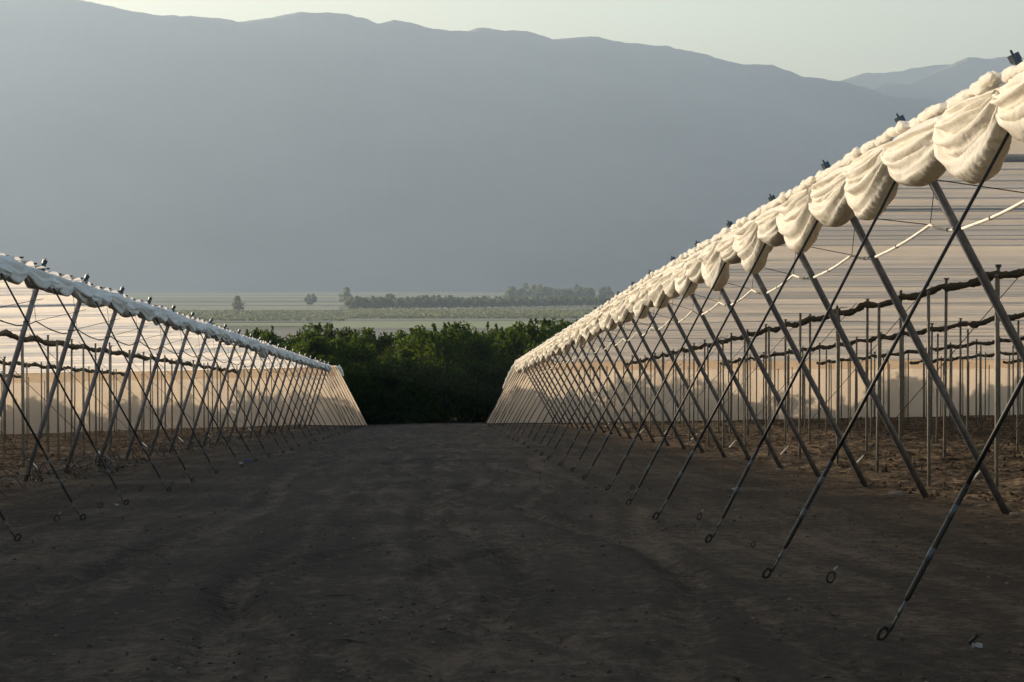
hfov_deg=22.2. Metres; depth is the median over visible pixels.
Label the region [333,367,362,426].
end guy cable
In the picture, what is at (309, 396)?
eave post
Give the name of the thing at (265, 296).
field
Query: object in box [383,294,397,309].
field tree
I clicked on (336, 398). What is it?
end guy cable
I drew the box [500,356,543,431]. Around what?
guy cable
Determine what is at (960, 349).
upright post
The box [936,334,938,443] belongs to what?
short post
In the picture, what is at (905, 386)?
short post
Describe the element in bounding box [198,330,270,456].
guy cable
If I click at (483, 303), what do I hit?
field tree
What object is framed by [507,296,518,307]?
field tree
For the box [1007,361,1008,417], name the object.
short post
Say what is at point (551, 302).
field tree
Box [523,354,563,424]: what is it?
eave post
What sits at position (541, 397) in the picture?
eave post
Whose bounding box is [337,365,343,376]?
corner bundle
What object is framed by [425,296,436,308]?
field tree
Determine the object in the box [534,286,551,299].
field tree
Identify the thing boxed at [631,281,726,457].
eave post
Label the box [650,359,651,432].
short post
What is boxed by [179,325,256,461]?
guy cable
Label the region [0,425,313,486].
soil clods
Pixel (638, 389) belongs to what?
eave post
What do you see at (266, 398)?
short post
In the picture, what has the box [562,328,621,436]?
eave post
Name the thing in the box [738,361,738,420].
upright post
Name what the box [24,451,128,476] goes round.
plant
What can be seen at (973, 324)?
rolled net
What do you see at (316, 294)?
field
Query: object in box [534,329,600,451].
guy cable
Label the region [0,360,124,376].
rolled net
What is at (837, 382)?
short post
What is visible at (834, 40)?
sky
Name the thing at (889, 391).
short post
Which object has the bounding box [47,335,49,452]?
upright post
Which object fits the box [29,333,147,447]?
stay wire
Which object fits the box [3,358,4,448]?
short post
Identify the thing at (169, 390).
eave post
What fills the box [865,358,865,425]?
short post
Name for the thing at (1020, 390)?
upright post
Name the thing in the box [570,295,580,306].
field tree
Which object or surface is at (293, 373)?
eave post
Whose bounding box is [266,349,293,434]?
eave post
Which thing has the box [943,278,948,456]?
upright post
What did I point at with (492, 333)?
orchard tree
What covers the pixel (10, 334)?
rolled net
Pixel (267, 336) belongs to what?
orchard tree
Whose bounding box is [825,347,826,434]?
short post
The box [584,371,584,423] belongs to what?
short post
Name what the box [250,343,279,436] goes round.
eave post
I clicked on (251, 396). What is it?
short post
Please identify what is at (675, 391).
short post
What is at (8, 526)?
guy cable
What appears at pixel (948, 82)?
mountains
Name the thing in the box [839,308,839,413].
upright post
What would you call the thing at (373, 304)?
field tree
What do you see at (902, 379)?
upright post
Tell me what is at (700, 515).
spare anchor ring
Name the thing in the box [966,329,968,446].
short post
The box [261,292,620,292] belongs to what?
field
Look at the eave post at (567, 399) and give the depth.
142.94 m
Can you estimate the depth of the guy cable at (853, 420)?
23.52 m
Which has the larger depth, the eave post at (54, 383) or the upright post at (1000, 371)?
the upright post at (1000, 371)
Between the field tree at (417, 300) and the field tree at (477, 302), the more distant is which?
the field tree at (477, 302)
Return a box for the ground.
[0,291,1023,681]
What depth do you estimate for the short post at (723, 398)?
84.06 m
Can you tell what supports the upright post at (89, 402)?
on the ground
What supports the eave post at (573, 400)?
on the ground
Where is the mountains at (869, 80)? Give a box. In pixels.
[841,64,948,88]
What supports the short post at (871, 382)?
on the ground
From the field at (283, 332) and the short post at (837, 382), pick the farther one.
the field at (283, 332)
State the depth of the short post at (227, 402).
133.77 m
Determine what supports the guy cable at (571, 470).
attached to the ground
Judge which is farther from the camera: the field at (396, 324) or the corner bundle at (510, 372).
the field at (396, 324)
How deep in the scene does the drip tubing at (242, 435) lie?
114.89 m
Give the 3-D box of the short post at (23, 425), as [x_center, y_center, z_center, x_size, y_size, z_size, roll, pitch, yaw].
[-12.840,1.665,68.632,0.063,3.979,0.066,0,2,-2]
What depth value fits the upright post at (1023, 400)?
143.76 m
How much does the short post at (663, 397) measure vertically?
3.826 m
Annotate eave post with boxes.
[0,258,46,416]
[23,273,89,481]
[63,286,124,473]
[96,296,151,466]
[124,304,175,460]
[148,311,194,456]
[168,318,212,452]
[186,324,226,449]
[202,329,240,446]
[216,333,252,443]
[229,337,261,437]
[239,340,271,438]
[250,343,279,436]
[258,346,286,435]
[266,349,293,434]
[274,351,300,432]
[281,354,305,430]
[287,355,311,429]
[293,358,316,428]
[298,359,321,427]
[303,361,325,426]
[308,362,328,425]
[518,357,555,423]
[521,356,558,422]
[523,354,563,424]
[527,352,568,425]
[530,350,573,426]
[533,347,578,427]
[537,345,584,428]
[541,342,589,430]
[545,340,597,431]
[551,336,604,432]
[555,333,612,433]
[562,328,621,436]
[568,324,631,438]
[576,319,642,439]
[586,313,655,442]
[593,306,669,445]
[606,299,685,448]
[616,291,704,452]
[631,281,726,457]
[648,270,750,461]
[670,256,783,468]
[694,240,820,476]
[726,220,868,486]
[768,194,928,497]
[821,160,1009,513]
[894,113,1023,364]
[1007,50,1022,64]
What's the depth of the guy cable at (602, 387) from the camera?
65.18 m
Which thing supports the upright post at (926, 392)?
on the ground
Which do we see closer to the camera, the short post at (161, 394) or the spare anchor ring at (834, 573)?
the spare anchor ring at (834, 573)
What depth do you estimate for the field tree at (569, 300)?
3371.47 m
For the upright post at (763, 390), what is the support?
on the ground
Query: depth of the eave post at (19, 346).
49.94 m
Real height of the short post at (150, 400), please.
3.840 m
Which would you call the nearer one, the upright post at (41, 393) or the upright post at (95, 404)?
the upright post at (95, 404)
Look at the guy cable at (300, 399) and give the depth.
115.52 m
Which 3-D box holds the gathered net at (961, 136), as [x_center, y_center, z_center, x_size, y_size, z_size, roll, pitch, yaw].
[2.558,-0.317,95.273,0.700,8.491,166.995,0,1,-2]
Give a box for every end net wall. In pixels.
[0,366,366,434]
[486,359,1022,423]
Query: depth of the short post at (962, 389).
144.31 m
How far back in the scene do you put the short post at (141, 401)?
151.67 m
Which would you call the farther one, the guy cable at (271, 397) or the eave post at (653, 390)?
the guy cable at (271, 397)
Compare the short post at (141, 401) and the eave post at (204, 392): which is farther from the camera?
the short post at (141, 401)
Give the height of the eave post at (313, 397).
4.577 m
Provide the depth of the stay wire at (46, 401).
75.06 m
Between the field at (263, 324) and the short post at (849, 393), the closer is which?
the short post at (849, 393)
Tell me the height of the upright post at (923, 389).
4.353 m
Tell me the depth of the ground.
26.58 m
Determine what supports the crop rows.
on the field at (292, 320)
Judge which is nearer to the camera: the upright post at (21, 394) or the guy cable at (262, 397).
the upright post at (21, 394)
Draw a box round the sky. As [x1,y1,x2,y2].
[83,0,1023,80]
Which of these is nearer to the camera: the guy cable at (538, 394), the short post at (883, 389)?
the guy cable at (538, 394)
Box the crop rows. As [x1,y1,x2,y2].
[174,308,345,320]
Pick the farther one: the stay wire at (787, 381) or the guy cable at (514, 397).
the guy cable at (514, 397)
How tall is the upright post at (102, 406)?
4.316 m
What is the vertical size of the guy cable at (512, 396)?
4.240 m
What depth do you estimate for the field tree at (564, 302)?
3355.22 m
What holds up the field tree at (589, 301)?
on the field at (453, 319)
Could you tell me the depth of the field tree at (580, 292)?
4460.37 m
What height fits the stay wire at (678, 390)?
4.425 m
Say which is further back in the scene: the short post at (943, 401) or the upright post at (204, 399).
the upright post at (204, 399)
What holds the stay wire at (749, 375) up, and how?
attached to the ground
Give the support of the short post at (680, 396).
on the ground
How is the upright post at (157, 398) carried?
on the ground
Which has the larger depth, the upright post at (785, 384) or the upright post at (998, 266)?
the upright post at (785, 384)
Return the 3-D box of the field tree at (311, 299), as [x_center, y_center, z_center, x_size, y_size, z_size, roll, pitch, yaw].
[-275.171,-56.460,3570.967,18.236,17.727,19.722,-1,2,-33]
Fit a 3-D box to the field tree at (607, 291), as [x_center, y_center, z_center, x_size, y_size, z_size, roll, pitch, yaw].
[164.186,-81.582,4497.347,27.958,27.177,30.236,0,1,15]
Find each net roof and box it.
[0,253,330,373]
[549,80,1023,361]
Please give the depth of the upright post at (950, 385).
131.49 m
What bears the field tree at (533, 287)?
on the ground
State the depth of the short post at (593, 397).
155.78 m
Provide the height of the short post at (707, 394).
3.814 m
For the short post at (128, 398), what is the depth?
145.84 m
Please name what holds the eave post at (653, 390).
on the ground
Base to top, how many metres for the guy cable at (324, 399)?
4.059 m
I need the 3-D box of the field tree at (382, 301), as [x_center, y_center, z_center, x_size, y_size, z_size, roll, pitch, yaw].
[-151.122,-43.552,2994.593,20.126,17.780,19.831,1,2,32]
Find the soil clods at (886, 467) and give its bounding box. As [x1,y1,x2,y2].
[560,414,1023,512]
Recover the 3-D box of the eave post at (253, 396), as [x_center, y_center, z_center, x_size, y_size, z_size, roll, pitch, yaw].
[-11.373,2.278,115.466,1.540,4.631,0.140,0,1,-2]
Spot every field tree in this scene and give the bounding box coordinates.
[231,295,244,311]
[304,293,316,305]
[338,287,350,303]
[345,296,361,309]
[356,297,369,308]
[367,296,377,308]
[375,296,387,308]
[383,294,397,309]
[393,297,404,308]
[399,296,412,308]
[408,296,422,308]
[416,295,431,308]
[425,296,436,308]
[431,294,443,308]
[436,297,449,308]
[442,295,456,308]
[453,296,462,308]
[457,297,467,307]
[465,297,473,308]
[470,296,481,307]
[475,297,486,307]
[482,296,493,307]
[487,298,498,307]
[494,296,505,307]
[501,298,510,307]
[503,286,518,299]
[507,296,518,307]
[515,297,524,306]
[518,282,530,296]
[521,296,530,306]
[525,298,535,306]
[527,284,541,298]
[531,296,542,306]
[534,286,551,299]
[540,298,547,306]
[545,296,555,306]
[549,287,556,296]
[550,297,561,306]
[554,288,561,297]
[557,296,567,305]
[560,288,573,296]
[562,297,573,306]
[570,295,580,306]
[572,284,579,294]
[575,287,588,298]
[578,296,586,305]
[584,286,595,297]
[584,296,593,305]
[590,297,599,305]
[596,289,604,296]
[597,295,605,305]
[601,286,613,297]
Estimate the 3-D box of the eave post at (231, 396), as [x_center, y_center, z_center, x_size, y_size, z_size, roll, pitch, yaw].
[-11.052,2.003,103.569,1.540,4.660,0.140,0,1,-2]
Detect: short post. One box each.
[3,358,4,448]
[13,376,13,436]
[22,341,24,466]
[26,362,27,445]
[28,377,29,435]
[44,381,45,434]
[46,366,46,443]
[56,340,59,460]
[64,366,65,441]
[82,345,84,454]
[82,368,82,435]
[99,372,99,436]
[109,342,110,451]
[116,369,116,434]
[128,375,128,424]
[129,350,130,442]
[141,374,142,433]
[150,354,150,446]
[152,382,152,431]
[161,373,161,429]
[164,355,165,443]
[180,357,181,441]
[193,361,194,439]
[207,362,208,436]
[216,362,217,434]
[227,373,227,432]
[236,366,236,432]
[244,367,244,430]
[251,372,251,428]
[259,371,259,428]
[266,372,266,427]
[271,372,271,426]
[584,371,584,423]
[593,373,593,423]
[599,368,600,423]
[606,367,607,427]
[614,364,615,428]
[623,365,623,430]
[632,355,632,429]
[639,358,640,432]
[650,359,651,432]
[662,354,663,432]
[674,351,676,438]
[680,368,680,421]
[688,350,689,441]
[688,366,688,420]
[697,366,697,421]
[707,344,708,444]
[720,363,720,424]
[722,341,723,448]
[743,361,743,426]
[744,339,745,446]
[756,362,756,427]
[768,326,769,455]
[770,358,771,429]
[777,369,778,420]
[787,355,787,430]
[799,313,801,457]
[803,372,803,421]
[804,354,805,432]
[818,364,818,422]
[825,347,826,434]
[830,361,831,413]
[836,305,838,465]
[848,362,848,422]
[849,356,850,436]
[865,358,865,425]
[870,342,871,437]
[876,303,880,472]
[883,357,883,425]
[889,364,889,418]
[904,354,904,426]
[905,362,906,419]
[924,364,924,420]
[927,291,930,484]
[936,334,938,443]
[942,364,943,421]
[951,349,951,428]
[962,358,962,420]
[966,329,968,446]
[980,345,981,431]
[984,352,985,421]
[988,365,989,417]
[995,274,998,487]
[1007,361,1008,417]
[1009,353,1009,424]
[1012,345,1013,434]
[1016,321,1019,451]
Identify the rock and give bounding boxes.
[889,490,903,495]
[1010,511,1020,514]
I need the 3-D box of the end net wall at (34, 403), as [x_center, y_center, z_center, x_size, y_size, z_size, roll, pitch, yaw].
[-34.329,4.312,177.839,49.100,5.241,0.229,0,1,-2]
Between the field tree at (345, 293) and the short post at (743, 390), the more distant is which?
the field tree at (345, 293)
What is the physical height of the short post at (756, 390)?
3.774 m
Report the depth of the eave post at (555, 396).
154.84 m
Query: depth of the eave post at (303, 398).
157.11 m
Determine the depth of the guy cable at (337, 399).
157.18 m
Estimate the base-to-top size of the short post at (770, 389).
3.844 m
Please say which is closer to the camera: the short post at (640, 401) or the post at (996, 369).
the post at (996, 369)
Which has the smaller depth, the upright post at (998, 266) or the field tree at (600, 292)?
the upright post at (998, 266)
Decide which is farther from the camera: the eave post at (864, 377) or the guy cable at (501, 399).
the guy cable at (501, 399)
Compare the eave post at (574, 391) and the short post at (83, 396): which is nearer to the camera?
the short post at (83, 396)
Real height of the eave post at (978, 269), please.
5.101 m
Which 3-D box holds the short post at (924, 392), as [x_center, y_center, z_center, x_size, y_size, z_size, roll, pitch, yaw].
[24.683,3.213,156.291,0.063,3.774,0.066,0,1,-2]
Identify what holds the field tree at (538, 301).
on the field at (453, 319)
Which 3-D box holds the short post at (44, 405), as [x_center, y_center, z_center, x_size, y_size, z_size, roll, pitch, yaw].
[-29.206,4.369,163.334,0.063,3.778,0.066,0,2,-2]
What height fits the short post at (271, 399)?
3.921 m
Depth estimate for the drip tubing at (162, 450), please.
79.86 m
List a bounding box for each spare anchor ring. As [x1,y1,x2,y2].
[697,509,703,520]
[826,566,837,582]
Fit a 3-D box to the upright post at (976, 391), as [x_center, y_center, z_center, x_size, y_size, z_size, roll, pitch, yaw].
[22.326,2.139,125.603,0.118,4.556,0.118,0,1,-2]
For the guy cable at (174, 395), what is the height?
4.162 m
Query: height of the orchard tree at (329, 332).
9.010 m
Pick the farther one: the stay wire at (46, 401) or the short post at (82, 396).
the short post at (82, 396)
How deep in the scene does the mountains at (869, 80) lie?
16552.25 m
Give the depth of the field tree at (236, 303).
2625.79 m
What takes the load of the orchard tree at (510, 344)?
on the ground
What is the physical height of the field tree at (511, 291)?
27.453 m
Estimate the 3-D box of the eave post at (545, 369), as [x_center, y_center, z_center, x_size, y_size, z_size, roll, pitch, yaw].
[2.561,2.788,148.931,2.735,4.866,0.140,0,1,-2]
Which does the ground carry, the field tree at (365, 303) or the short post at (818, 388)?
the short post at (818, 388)
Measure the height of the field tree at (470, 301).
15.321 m
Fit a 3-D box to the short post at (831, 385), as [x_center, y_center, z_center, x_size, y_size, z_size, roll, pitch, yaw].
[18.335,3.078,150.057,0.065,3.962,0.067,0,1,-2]
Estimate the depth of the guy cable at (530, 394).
118.76 m
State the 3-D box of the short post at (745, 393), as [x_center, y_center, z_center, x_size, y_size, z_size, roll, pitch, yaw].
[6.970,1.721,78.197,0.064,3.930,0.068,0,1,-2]
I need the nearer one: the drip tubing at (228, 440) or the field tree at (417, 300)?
the drip tubing at (228, 440)
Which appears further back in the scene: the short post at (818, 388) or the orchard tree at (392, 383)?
the orchard tree at (392, 383)
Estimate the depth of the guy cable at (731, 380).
35.42 m
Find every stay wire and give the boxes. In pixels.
[0,357,104,457]
[0,431,42,472]
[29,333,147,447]
[79,342,183,441]
[117,348,210,437]
[621,345,698,427]
[640,338,725,432]
[664,334,754,433]
[691,322,797,439]
[726,305,854,450]
[778,284,929,457]
[847,271,1023,473]
[972,420,1023,480]
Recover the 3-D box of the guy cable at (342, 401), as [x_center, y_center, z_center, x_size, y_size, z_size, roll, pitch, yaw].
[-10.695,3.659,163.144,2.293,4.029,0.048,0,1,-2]
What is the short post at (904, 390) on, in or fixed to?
on the ground
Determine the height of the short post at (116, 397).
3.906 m
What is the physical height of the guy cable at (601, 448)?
4.514 m
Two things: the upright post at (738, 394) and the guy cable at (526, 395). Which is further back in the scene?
the upright post at (738, 394)
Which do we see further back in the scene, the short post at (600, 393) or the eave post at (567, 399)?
the short post at (600, 393)
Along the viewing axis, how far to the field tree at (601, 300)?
3447.90 m
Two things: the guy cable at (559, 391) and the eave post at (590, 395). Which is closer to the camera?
the guy cable at (559, 391)
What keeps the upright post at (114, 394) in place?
on the ground
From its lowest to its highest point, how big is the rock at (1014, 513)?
0.080 m
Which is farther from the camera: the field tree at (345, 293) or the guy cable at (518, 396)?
the field tree at (345, 293)
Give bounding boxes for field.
[125,294,616,294]
[128,296,500,297]
[136,299,464,299]
[150,303,343,304]
[163,306,338,309]
[178,311,338,321]
[214,323,328,325]
[229,329,547,344]
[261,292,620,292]
[331,321,573,327]
[348,305,599,320]
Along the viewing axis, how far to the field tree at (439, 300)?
3078.05 m
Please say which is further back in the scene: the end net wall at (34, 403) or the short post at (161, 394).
the end net wall at (34, 403)
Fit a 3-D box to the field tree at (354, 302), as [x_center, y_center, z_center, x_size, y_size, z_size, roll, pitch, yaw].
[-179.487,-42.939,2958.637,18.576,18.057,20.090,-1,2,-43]
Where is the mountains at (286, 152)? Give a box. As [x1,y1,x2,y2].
[0,0,942,290]
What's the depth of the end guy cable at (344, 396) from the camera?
171.02 m
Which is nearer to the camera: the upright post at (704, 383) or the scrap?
the scrap
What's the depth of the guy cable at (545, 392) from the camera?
100.90 m
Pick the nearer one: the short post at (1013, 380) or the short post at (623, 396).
the short post at (1013, 380)
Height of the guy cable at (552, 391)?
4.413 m
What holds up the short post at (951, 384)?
on the ground
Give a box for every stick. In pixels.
[325,594,354,595]
[330,638,367,642]
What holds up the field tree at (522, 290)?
on the ground
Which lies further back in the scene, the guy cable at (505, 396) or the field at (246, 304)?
the field at (246, 304)
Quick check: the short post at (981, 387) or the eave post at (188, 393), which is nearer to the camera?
the eave post at (188, 393)
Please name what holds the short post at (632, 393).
on the ground
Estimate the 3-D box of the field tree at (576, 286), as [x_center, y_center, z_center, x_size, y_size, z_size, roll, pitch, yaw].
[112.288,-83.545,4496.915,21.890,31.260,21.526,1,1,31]
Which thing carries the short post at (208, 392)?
on the ground
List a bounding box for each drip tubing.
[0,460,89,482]
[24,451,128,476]
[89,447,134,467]
[103,446,165,461]
[141,440,210,452]
[148,442,190,456]
[182,433,238,445]
[206,431,243,443]
[223,428,257,439]
[244,427,287,435]
[244,429,285,437]
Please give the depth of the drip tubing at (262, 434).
121.16 m
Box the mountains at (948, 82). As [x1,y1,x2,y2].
[871,56,1023,101]
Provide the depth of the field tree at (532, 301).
3281.79 m
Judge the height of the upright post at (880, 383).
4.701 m
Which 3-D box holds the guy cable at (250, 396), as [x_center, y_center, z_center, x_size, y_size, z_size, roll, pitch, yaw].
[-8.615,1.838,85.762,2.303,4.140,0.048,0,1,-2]
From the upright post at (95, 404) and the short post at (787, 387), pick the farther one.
the short post at (787, 387)
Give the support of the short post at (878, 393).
on the ground
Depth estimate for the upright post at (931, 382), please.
101.54 m
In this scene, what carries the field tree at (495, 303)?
on the field at (453, 319)
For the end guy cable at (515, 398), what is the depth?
159.75 m
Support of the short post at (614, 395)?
on the ground
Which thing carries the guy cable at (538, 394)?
attached to the ground
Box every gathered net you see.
[0,255,331,372]
[514,60,1023,372]
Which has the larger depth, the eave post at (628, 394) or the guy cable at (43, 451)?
the eave post at (628, 394)
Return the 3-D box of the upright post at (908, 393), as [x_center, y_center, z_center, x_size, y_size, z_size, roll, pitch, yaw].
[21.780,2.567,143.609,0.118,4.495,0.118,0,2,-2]
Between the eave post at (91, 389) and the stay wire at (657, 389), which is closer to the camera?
the eave post at (91, 389)
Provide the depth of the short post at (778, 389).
173.70 m
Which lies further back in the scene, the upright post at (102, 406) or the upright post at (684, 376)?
the upright post at (102, 406)
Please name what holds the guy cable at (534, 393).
attached to the ground
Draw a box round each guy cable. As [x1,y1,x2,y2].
[0,373,85,519]
[0,509,21,540]
[1,272,128,504]
[53,288,170,491]
[95,301,194,481]
[129,312,218,473]
[155,317,242,466]
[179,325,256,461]
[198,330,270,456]
[215,335,284,452]
[230,340,292,449]
[243,344,299,446]
[254,347,311,443]
[265,352,316,441]
[274,354,324,439]
[282,356,328,437]
[289,358,332,435]
[296,360,339,434]
[303,363,344,432]
[308,364,347,430]
[314,366,350,430]
[319,368,354,428]
[323,367,349,428]
[323,369,357,427]
[328,367,356,427]
[330,366,359,426]
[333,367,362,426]
[336,368,365,425]
[486,370,518,424]
[489,370,520,424]
[490,365,527,427]
[490,368,523,425]
[494,364,530,428]
[495,362,534,429]
[498,360,538,430]
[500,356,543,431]
[502,369,528,426]
[504,356,547,434]
[507,352,553,435]
[508,348,559,436]
[512,345,566,439]
[516,341,573,441]
[523,336,582,443]
[527,333,590,447]
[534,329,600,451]
[540,321,613,455]
[546,312,629,459]
[559,305,645,464]
[570,295,666,471]
[582,281,691,479]
[605,262,725,489]
[626,243,765,504]
[652,220,818,518]
[705,180,895,542]
[762,131,1009,577]
[876,373,1023,639]
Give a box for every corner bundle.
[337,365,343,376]
[503,360,515,388]
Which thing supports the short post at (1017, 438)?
on the ground
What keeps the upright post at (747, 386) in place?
on the ground
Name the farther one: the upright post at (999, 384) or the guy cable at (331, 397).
the guy cable at (331, 397)
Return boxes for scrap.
[968,632,982,647]
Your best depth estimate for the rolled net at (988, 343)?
133.87 m
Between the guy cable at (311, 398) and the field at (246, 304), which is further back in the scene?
the field at (246, 304)
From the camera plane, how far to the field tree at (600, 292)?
4492.19 m
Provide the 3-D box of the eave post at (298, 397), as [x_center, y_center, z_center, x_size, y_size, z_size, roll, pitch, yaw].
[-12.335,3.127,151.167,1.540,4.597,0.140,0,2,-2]
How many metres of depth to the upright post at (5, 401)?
126.89 m
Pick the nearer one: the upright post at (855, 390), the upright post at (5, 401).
the upright post at (5, 401)
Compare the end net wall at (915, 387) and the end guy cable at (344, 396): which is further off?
the end net wall at (915, 387)
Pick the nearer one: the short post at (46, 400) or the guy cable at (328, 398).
the short post at (46, 400)
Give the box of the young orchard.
[345,307,593,318]
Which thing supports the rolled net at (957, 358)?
hanging from the net roof at (908, 266)
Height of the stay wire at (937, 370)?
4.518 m
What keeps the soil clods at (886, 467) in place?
on the ground
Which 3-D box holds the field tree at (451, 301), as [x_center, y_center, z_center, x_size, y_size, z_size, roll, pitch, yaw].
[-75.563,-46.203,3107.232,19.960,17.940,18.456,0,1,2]
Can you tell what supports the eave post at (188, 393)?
on the ground
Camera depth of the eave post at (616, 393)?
101.28 m
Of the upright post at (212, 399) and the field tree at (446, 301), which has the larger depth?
the field tree at (446, 301)
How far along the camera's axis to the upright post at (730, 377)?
113.44 m
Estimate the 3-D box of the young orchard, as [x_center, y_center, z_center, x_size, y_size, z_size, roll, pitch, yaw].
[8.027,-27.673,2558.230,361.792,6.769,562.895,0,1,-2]
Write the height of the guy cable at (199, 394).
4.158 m
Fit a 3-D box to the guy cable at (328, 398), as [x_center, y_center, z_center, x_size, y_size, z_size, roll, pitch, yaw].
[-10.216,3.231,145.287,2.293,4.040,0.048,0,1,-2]
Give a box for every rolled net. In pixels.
[0,329,238,373]
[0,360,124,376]
[626,268,1023,365]
[720,312,1023,365]
[816,336,1023,364]
[909,352,1016,364]
[1003,359,1021,363]
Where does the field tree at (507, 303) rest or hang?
on the field at (453, 319)
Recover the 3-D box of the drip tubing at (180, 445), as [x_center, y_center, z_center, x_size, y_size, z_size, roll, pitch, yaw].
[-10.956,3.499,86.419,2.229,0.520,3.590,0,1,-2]
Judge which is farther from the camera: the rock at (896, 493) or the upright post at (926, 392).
the upright post at (926, 392)
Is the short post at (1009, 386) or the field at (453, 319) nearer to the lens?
the short post at (1009, 386)
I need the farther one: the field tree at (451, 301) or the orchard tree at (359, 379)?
the field tree at (451, 301)
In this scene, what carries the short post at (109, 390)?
on the ground
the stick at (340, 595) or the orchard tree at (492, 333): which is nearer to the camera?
the stick at (340, 595)
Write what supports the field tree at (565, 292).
on the ground
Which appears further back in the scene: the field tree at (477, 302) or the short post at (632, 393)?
the field tree at (477, 302)
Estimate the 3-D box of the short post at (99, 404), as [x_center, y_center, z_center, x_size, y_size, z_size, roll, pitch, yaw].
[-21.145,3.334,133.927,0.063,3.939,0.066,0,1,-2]
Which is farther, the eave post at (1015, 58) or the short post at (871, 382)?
the short post at (871, 382)
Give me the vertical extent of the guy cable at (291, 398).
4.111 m
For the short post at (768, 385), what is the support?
on the ground
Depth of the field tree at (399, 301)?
3016.77 m
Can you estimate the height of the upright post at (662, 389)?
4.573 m
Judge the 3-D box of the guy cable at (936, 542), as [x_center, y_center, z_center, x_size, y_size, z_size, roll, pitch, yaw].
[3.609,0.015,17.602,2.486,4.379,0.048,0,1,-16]
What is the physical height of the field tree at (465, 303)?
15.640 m
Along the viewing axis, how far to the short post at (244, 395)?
145.80 m
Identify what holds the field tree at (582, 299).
on the field at (453, 319)
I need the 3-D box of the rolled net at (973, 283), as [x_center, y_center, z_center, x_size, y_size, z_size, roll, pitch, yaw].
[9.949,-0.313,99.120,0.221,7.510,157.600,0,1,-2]
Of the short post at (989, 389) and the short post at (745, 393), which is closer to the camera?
the short post at (745, 393)
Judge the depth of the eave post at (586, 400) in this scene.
125.08 m
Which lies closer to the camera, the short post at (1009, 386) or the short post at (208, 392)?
the short post at (208, 392)
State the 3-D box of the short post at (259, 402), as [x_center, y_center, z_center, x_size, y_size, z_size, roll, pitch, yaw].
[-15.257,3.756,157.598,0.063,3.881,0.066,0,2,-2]
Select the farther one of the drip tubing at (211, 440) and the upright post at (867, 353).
the drip tubing at (211, 440)
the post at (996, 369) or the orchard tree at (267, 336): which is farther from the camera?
the orchard tree at (267, 336)
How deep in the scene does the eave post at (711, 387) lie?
65.55 m
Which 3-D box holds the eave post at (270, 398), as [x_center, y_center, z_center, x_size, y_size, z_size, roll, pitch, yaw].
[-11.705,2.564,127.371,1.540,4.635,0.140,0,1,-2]
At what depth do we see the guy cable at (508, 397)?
154.46 m
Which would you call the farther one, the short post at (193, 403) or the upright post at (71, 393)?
the short post at (193, 403)
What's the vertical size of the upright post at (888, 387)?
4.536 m
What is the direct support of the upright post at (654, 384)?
on the ground
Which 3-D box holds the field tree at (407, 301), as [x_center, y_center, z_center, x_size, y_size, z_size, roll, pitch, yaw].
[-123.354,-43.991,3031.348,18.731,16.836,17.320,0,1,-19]
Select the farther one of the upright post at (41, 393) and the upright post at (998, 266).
the upright post at (41, 393)
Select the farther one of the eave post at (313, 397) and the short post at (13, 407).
the eave post at (313, 397)
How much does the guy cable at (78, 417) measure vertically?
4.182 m
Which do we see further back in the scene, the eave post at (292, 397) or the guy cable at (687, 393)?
the eave post at (292, 397)
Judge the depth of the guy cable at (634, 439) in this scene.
47.33 m
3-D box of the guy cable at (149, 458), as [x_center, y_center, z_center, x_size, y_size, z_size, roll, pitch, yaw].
[-7.672,1.029,50.048,2.274,4.171,0.048,0,1,-2]
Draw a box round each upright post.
[1,371,2,435]
[3,357,5,441]
[20,330,22,454]
[41,362,41,437]
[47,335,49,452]
[71,339,72,445]
[74,366,75,435]
[88,366,89,434]
[95,343,96,445]
[101,368,102,431]
[110,346,111,443]
[113,369,114,431]
[143,352,144,438]
[156,353,158,436]
[171,358,172,435]
[182,359,182,423]
[203,363,204,431]
[212,373,212,429]
[220,366,220,427]
[228,372,228,427]
[644,356,645,422]
[654,353,655,424]
[662,351,662,424]
[673,349,673,417]
[683,347,684,426]
[693,343,694,430]
[703,340,705,429]
[718,338,718,433]
[728,359,728,414]
[730,333,732,434]
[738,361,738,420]
[746,329,748,435]
[749,355,750,422]
[763,352,764,422]
[764,324,767,430]
[774,351,775,424]
[784,319,786,442]
[788,349,789,425]
[802,346,802,426]
[809,314,810,441]
[819,343,819,427]
[828,359,829,409]
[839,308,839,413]
[841,361,841,419]
[855,367,855,412]
[856,337,857,430]
[865,299,868,451]
[874,352,875,420]
[879,332,881,432]
[887,351,888,416]
[899,290,901,453]
[902,334,903,433]
[907,353,908,423]
[923,362,923,416]
[926,346,926,423]
[930,323,933,435]
[940,356,941,417]
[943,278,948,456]
[949,342,951,425]
[959,318,962,436]
[975,339,976,426]
[979,351,979,419]
[995,264,1000,464]
[999,337,1000,427]
[1000,350,1000,390]
[1019,358,1020,416]
[1022,365,1023,420]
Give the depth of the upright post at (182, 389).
139.24 m
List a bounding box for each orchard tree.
[233,325,304,349]
[276,333,390,423]
[289,331,394,424]
[296,322,364,342]
[329,327,425,422]
[368,326,487,423]
[385,321,505,423]
[393,323,468,419]
[433,321,513,420]
[476,317,565,421]
[506,341,542,376]
[560,319,575,327]
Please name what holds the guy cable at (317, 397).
attached to the ground
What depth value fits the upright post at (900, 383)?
71.67 m

